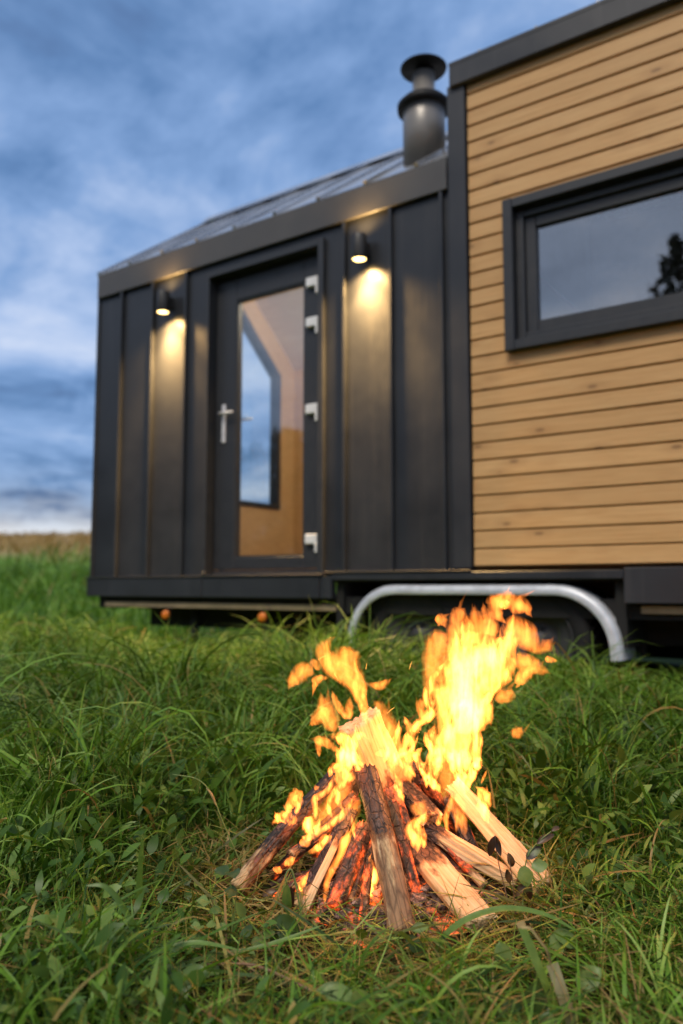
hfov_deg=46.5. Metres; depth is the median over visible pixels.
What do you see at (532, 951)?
cut stalk
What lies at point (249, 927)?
clover plant
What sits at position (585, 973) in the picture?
leafy weed
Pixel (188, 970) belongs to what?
broad leaf weed
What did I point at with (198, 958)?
long grass
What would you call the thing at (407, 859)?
log
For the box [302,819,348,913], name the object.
log
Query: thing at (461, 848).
log
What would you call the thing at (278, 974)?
grass blade
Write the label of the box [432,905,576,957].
long grass
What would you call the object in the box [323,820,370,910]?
log
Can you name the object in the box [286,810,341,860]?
log
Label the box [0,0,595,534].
sky
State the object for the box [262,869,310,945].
wilted weed
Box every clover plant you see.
[169,865,239,977]
[240,924,280,970]
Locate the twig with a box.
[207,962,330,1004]
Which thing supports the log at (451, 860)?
on the ember bed
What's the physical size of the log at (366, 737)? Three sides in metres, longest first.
0.338 x 0.113 x 0.058 m
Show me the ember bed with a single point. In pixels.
(415, 897)
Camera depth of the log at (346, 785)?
1.83 m
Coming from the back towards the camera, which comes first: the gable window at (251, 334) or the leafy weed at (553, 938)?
the gable window at (251, 334)
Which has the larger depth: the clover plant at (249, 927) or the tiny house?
the tiny house
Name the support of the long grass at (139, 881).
on the ground at (656, 663)
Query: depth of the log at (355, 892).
1.63 m
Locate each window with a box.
[240,309,280,509]
[502,148,682,352]
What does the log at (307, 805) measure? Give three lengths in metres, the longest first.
0.342 x 0.047 x 0.043 m
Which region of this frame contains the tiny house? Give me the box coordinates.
[86,0,682,678]
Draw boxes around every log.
[231,766,338,895]
[267,791,359,881]
[273,855,340,901]
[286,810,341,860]
[294,806,357,909]
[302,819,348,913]
[311,764,358,857]
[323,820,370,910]
[338,707,423,839]
[347,839,371,902]
[355,763,416,943]
[358,846,373,922]
[383,783,420,874]
[387,797,421,892]
[394,780,442,825]
[403,761,425,793]
[410,839,497,935]
[414,818,487,888]
[418,823,518,889]
[419,774,457,835]
[421,838,464,875]
[443,794,478,869]
[445,776,552,894]
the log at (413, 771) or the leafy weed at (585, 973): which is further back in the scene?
the log at (413, 771)
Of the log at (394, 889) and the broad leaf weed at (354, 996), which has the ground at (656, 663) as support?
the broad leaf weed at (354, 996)
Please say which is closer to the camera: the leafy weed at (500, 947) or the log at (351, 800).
the leafy weed at (500, 947)
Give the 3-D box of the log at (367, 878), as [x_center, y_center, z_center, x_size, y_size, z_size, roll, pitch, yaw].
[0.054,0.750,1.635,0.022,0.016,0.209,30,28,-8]
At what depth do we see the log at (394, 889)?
1.59 m
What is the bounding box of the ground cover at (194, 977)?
[0,639,682,1023]
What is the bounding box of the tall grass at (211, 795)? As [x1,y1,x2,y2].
[172,774,242,866]
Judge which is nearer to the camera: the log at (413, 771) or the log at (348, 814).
the log at (348, 814)
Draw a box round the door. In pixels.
[214,255,317,569]
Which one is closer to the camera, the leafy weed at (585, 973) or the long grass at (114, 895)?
the leafy weed at (585, 973)
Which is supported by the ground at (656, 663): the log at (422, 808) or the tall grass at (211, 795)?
the tall grass at (211, 795)
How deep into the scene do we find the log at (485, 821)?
1.78 m
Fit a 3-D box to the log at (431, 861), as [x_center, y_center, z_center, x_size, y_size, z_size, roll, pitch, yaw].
[0.214,0.768,1.636,0.070,0.043,0.269,2,11,-26]
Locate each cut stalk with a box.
[516,920,565,1023]
[521,926,575,1023]
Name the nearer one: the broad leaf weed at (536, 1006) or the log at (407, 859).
the broad leaf weed at (536, 1006)
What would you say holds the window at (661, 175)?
in the tiny house
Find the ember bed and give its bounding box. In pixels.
[269,861,504,950]
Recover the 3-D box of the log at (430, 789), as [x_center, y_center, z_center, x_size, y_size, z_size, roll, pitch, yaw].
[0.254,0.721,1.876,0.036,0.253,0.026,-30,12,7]
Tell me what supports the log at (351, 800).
on the ember bed
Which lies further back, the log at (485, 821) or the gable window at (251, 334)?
the gable window at (251, 334)
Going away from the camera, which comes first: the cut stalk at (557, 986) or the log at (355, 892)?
the cut stalk at (557, 986)
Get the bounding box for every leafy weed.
[405,922,428,960]
[494,941,511,969]
[549,928,575,954]
[574,965,601,1004]
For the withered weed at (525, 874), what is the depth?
1.57 m
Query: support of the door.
in the tiny house
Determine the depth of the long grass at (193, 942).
1.30 m
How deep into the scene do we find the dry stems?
1.47 m
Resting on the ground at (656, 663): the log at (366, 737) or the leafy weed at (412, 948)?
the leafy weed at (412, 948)
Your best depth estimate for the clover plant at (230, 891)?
1.40 m
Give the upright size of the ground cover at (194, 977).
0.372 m
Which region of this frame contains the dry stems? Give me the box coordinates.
[0,614,682,1023]
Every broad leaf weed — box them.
[139,964,209,997]
[316,981,375,1023]
[503,980,563,1023]
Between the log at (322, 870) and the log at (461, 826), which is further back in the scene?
the log at (461, 826)
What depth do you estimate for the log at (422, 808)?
1.78 m
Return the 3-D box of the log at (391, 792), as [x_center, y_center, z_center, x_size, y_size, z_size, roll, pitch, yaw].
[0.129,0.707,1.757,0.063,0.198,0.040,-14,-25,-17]
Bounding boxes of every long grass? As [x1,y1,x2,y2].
[86,883,150,961]
[122,940,238,995]
[136,837,143,927]
[185,925,322,963]
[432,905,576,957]
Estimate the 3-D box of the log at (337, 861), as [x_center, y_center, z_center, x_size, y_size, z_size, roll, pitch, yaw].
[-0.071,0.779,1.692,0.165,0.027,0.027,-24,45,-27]
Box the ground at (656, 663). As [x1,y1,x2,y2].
[0,535,682,1023]
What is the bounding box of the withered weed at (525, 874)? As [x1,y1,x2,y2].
[487,826,558,916]

